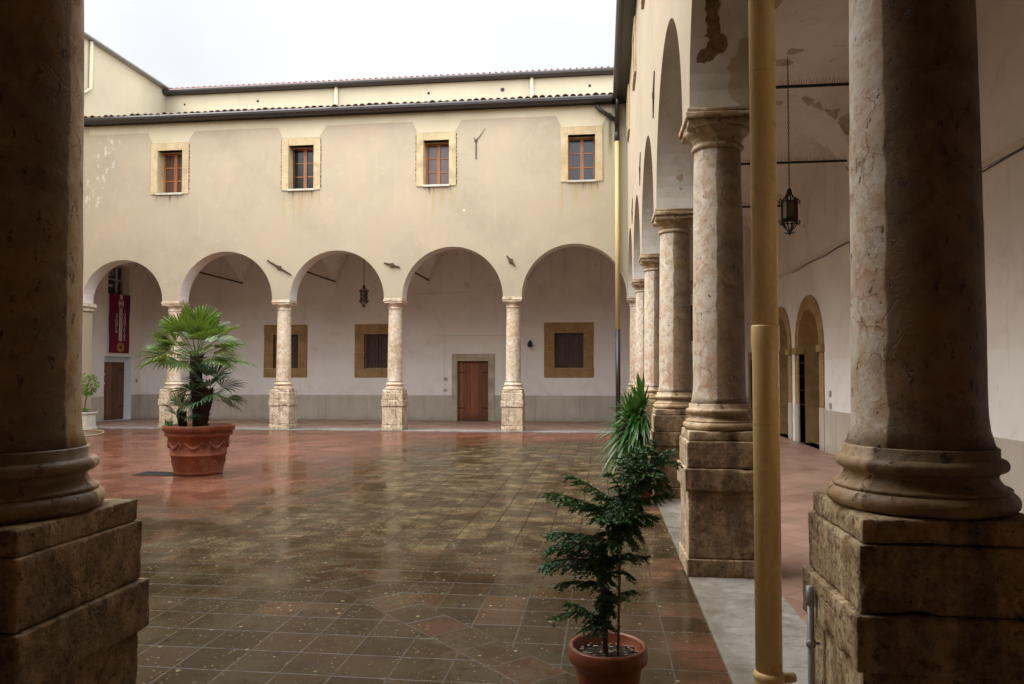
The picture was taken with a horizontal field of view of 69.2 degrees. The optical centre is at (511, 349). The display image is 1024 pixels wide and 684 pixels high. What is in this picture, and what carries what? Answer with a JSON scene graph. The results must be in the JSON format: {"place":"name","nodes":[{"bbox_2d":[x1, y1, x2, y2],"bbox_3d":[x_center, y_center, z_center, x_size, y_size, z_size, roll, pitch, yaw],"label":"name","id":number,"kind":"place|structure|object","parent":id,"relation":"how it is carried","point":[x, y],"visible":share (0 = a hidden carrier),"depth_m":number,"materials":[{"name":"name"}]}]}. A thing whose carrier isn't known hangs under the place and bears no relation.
{"place":"outdoors","nodes":[
{"label":"outdoors","id":0,"kind":"place"},
{"bbox_2d":[84,0,615,95],"label":"sky","id":1,"kind":"structure","parent":0,"point":[180,43],"materials":[{"name":"white"}]},
{"bbox_2d":[83,428,731,683],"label":"courtyard paving","id":2,"kind":"structure","parent":0,"point":[327,557],"depth_m":6.26,"materials":[{"name":"tile"}]},
{"bbox_2d":[82,411,97,428],"bbox_3d":[-12.356,2.059,21.442,0.490,0.506,0.490,0,-2,7],"label":"planter","id":3,"kind":"object","parent":2,"relation":"on","point":[88,419],"visible":0.6,"depth_m":21.36,"materials":[{"name":"white stone"}]},
{"bbox_2d":[82,373,99,411],"bbox_3d":[-12.271,1.245,21.464,0.755,1.139,0.751,0,-2,7],"label":"citrus tree","id":4,"kind":"object","parent":3,"relation":"on","point":[86,390],"visible":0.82,"depth_m":21.45,"materials":[{"name":"green plant"}]},
{"bbox_2d":[83,429,103,435],"bbox_3d":[-11.238,2.187,18.158,1.834,0.032,5.706,1,-2,-22],"label":"garden hose","id":5,"kind":"object","parent":2,"relation":"on","point":[93,430],"visible":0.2,"depth_m":20.62,"materials":[{"name":"rubber"}]},
{"bbox_2d":[132,471,176,475],"bbox_3d":[-5.603,1.988,11.854,0.720,0.011,0.400,0,-2,7],"label":"drain grate","id":6,"kind":"object","parent":2,"relation":"on","point":[156,473],"visible":0.79,"depth_m":11.84,"materials":[{"name":"black metal"}]},
{"bbox_2d":[162,422,234,475],"bbox_3d":[-5.032,1.601,11.928,1.090,0.779,1.090,0,-2,7],"label":"flower pot","id":7,"kind":"object","parent":2,"relation":"on","point":[199,451],"visible":0.97,"depth_m":11.56,"materials":[{"name":"ceramic"}]},
{"bbox_2d":[165,419,172,425],"bbox_3d":[-5.374,1.169,11.616,0.148,0.163,0.226,0,-2,-11],"label":"weed","id":8,"kind":"object","parent":7,"relation":"on","point":[170,423],"visible":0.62,"depth_m":11.58,"materials":[{"name":"green plant"}]},
{"bbox_2d":[136,299,256,426],"bbox_3d":[-5.081,0.236,12.004,1.908,2.133,1.719,0,-2,-13],"label":"palm tree","id":9,"kind":"object","parent":7,"relation":"on","point":[204,325],"visible":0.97,"depth_m":11.79,"materials":[{"name":"green plant"}]},
{"bbox_2d":[568,631,647,683],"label":"flower pot","id":10,"kind":"object","parent":2,"relation":"on","point":[591,662],"visible":0.98,"depth_m":3.27,"materials":[{"name":"ceramic"}]},
{"bbox_2d":[536,439,683,655],"bbox_3d":[0.446,0.908,3.394,0.657,1.001,0.333,0,-2,7],"label":"conifer","id":11,"kind":"object","parent":10,"relation":"on","point":[623,516],"visible":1,"depth_m":3.36,"materials":[{"name":"green plant"}]},
{"bbox_2d":[621,470,653,501],"bbox_3d":[1.583,1.717,9.326,0.430,0.383,0.430,0,-2,7],"label":"flower pot","id":12,"kind":"object","parent":2,"relation":"on","point":[647,493],"visible":0.05,"depth_m":9.19,"materials":[{"name":"ceramic"}]},
{"bbox_2d":[593,372,651,491],"bbox_3d":[1.368,1.040,9.323,0.794,1.532,1.219,0,-2,7],"label":"yucca","id":13,"kind":"object","parent":12,"relation":"in","point":[633,430],"visible":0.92,"depth_m":9.19,"materials":[{"name":"green plant"}]},
{"bbox_2d":[96,418,842,624],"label":"arcade floor","id":14,"kind":"structure","parent":0,"point":[806,471],"depth_m":12.39,"materials":[{"name":"ceramic"}]},
{"bbox_2d":[0,0,148,683],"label":"column","id":15,"kind":"structure","parent":14,"relation":"on","point":[74,596],"depth_m":2.35,"materials":[{"name":"stone"}]},
{"bbox_2d":[84,31,169,421],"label":"cloister wing","id":16,"kind":"structure","parent":14,"relation":"on","point":[115,83],"depth_m":25.42,"materials":[{"name":"beige paint"}]},
{"bbox_2d":[104,356,124,420],"bbox_3d":[-13.766,1.334,25.281,0.260,2.166,1.426,0,-2,7],"label":"door","id":17,"kind":"structure","parent":16,"relation":"in","point":[113,366],"depth_m":25.43,"materials":[{"name":"brown wood"}]},
{"bbox_2d":[108,266,122,293],"bbox_3d":[-13.691,-2.370,25.364,0.060,1.016,1.126,0,-2,7],"label":"window","id":18,"kind":"structure","parent":16,"relation":"in","point":[115,275],"depth_m":25.57,"materials":[{"name":"grey glass"}]},
{"bbox_2d":[109,292,130,353],"bbox_3d":[-13.356,-0.869,25.289,0.058,2.014,1.140,0,-2,7],"label":"banner","id":19,"kind":"object","parent":16,"relation":"attached to","point":[119,312],"visible":1,"depth_m":25.24,"materials":[{"name":"red fabric"}]},
{"bbox_2d":[82,92,750,421],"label":"cloister wing","id":20,"kind":"structure","parent":14,"relation":"on","point":[454,222],"depth_m":21.81,"materials":[{"name":"beige paint"}]},
{"bbox_2d":[150,142,189,194],"bbox_3d":[-10.036,-5.291,22.005,1.205,1.535,0.425,0,-2,7],"label":"window","id":21,"kind":"structure","parent":20,"relation":"in","point":[176,166],"depth_m":21.90,"materials":[{"name":"stone"}]},
{"bbox_2d":[263,325,307,376],"bbox_3d":[-7.863,0.074,25.983,1.577,1.825,0.335,0,-2,7],"label":"window","id":22,"kind":"structure","parent":20,"relation":"in","point":[298,342],"depth_m":25.88,"materials":[{"name":"brown stone"}]},
{"bbox_2d":[281,137,321,190],"bbox_3d":[-6.052,-5.307,21.521,1.214,1.535,0.425,0,-2,7],"label":"window","id":23,"kind":"structure","parent":20,"relation":"in","point":[306,162],"depth_m":21.42,"materials":[{"name":"stone"}]},
{"bbox_2d":[359,260,368,306],"bbox_3d":[-4.700,-2.720,23.592,0.336,2.822,0.292,0,-2,7],"label":"lantern","id":24,"kind":"object","parent":20,"relation":"hanging from","point":[363,294],"visible":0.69,"depth_m":23.51,"materials":[{"name":"black metal"}]},
{"bbox_2d":[354,324,387,376],"bbox_3d":[-4.600,0.061,25.586,1.599,1.825,0.335,0,-2,7],"label":"window","id":25,"kind":"structure","parent":20,"relation":"in","point":[375,352],"depth_m":25.51,"materials":[{"name":"brown wood"}]},
{"bbox_2d":[415,132,456,186],"bbox_3d":[-2.115,-5.323,21.043,1.193,1.535,0.425,0,-2,7],"label":"window","id":26,"kind":"structure","parent":20,"relation":"in","point":[441,160],"depth_m":20.95,"materials":[{"name":"stone"}]},
{"bbox_2d":[452,354,494,420],"bbox_3d":[-1.297,1.287,25.079,1.465,2.250,0.225,0,-2,7],"label":"door","id":27,"kind":"structure","parent":20,"relation":"in","point":[476,372],"depth_m":25.11,"materials":[{"name":"red wood"}]},
{"bbox_2d":[544,322,593,376],"bbox_3d":[1.906,0.035,24.796,1.655,1.825,0.335,0,-2,7],"label":"window","id":28,"kind":"structure","parent":20,"relation":"in","point":[556,342],"depth_m":24.70,"materials":[{"name":"brown stone"}]},
{"bbox_2d":[561,126,602,182],"bbox_3d":[1.930,-5.339,20.552,1.148,1.535,0.425,0,-2,7],"label":"window","id":29,"kind":"structure","parent":20,"relation":"in","point":[585,154],"depth_m":20.49,"materials":[{"name":"stone"}]},
{"bbox_2d":[596,98,620,430],"bbox_3d":[2.590,-2.251,19.942,0.656,8.981,0.468,0,-2,7],"label":"drainpipe","id":30,"kind":"object","parent":20,"relation":"attached to","point":[615,119],"visible":0.97,"depth_m":20.03,"materials":[{"name":"beige metal"}]},
{"bbox_2d":[692,353,692,388],"bbox_3d":[5.770,1.259,24.233,1.360,2.250,0.240,0,-2,7],"label":"door","id":31,"kind":"structure","parent":20,"relation":"in","point":[692,353],"depth_m":24.29,"materials":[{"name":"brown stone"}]},
{"bbox_2d":[613,0,1023,513],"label":"cloister wing","id":32,"kind":"structure","parent":14,"relation":"on","point":[674,60],"depth_m":10.95,"materials":[{"name":"beige paint"}]},
{"bbox_2d":[627,84,629,141],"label":"window","id":33,"kind":"structure","parent":32,"relation":"in","point":[628,91],"depth_m":18.26,"materials":[{"name":"stone"}]},
{"bbox_2d":[632,16,636,90],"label":"window","id":34,"kind":"structure","parent":32,"relation":"in","point":[634,53],"depth_m":14.95,"materials":[{"name":"stone"}]},
{"bbox_2d":[748,352,752,419],"bbox_3d":[7.388,1.198,22.093,0.390,2.230,1.500,0,-2,7],"label":"door","id":35,"kind":"structure","parent":32,"relation":"in","point":[750,353],"depth_m":22.63,"materials":[{"name":"brown wood"}]},
{"bbox_2d":[748,0,796,683],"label":"drainpipe","id":36,"kind":"object","parent":32,"relation":"attached to","point":[765,349],"visible":1,"depth_m":2.90,"materials":[{"name":"metal"}]},
{"bbox_2d":[778,307,792,439],"bbox_3d":[7.019,0.568,18.782,0.560,3.270,2.260,0,-2,7],"label":"door frame","id":37,"kind":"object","parent":32,"relation":"in","point":[782,315],"depth_m":17.86,"materials":[{"name":"brown stone"}]},
{"bbox_2d":[778,57,800,235],"bbox_3d":[4.241,-3.135,11.381,0.336,2.822,0.292,0,-2,7],"label":"lantern","id":38,"kind":"object","parent":32,"relation":"hanging from","point":[789,210],"visible":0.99,"depth_m":11.32,"materials":[{"name":"black metal"}]},
{"bbox_2d":[792,295,824,451],"bbox_3d":[6.708,0.471,16.228,0.560,3.294,2.310,0,-2,7],"label":"door frame","id":39,"kind":"structure","parent":32,"relation":"in","point":[809,302],"depth_m":16.52,"materials":[{"name":"brown stone"}]},
{"label":"ground","id":40,"kind":"structure","parent":0,"visible":0},
{"bbox_2d":[162,66,613,367],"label":"building","id":41,"kind":"structure","parent":40,"relation":"on","point":[576,81],"depth_m":26.98,"materials":[{"name":"yellow paint"}]},
{"bbox_2d":[96,426,807,683],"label":"kerb strip","id":42,"kind":"object","parent":40,"relation":"on","point":[727,606],"visible":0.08,"depth_m":4.89,"materials":[{"name":"grey stone"}]},
{"bbox_2d":[158,301,188,427],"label":"column","id":43,"kind":"structure","parent":42,"relation":"on","point":[174,379],"depth_m":21.68,"materials":[{"name":"stone"}]},
{"bbox_2d":[268,300,297,428],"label":"column","id":44,"kind":"structure","parent":42,"relation":"on","point":[283,402],"depth_m":21.31,"materials":[{"name":"stone"}]},
{"bbox_2d":[381,298,407,429],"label":"column","id":45,"kind":"structure","parent":42,"relation":"on","point":[394,402],"depth_m":20.91,"materials":[{"name":"stone"}]},
{"bbox_2d":[501,297,525,430],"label":"column","id":46,"kind":"structure","parent":42,"relation":"on","point":[513,402],"depth_m":20.50,"materials":[{"name":"stone"}]},
{"bbox_2d":[626,295,635,397],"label":"column","id":47,"kind":"structure","parent":42,"relation":"on","point":[631,300],"depth_m":20.16,"materials":[{"name":"stone"}]},
{"bbox_2d":[631,279,643,394],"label":"column","id":48,"kind":"structure","parent":42,"relation":"on","point":[637,285],"depth_m":16.63,"materials":[{"name":"stone"}]},
{"bbox_2d":[638,253,659,461],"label":"column","id":49,"kind":"structure","parent":42,"relation":"on","point":[650,263],"depth_m":13.13,"materials":[{"name":"stone"}]},
{"bbox_2d":[650,208,692,498],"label":"column","id":50,"kind":"structure","parent":42,"relation":"on","point":[670,414],"depth_m":9.55,"materials":[{"name":"stone"}]},
{"bbox_2d":[677,106,753,578],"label":"column","id":51,"kind":"structure","parent":42,"relation":"on","point":[715,476],"depth_m":5.90,"materials":[{"name":"stone"}]},
{"bbox_2d":[802,0,1023,683],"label":"column","id":52,"kind":"structure","parent":42,"relation":"on","point":[913,572],"depth_m":2.39,"materials":[{"name":"stone"}]},
{"bbox_2d":[806,585,819,683],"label":"conduit","id":53,"kind":"object","parent":52,"relation":"attached to","point":[811,643],"visible":1,"depth_m":2.69,"materials":[{"name":"grey metal"}]}
]}

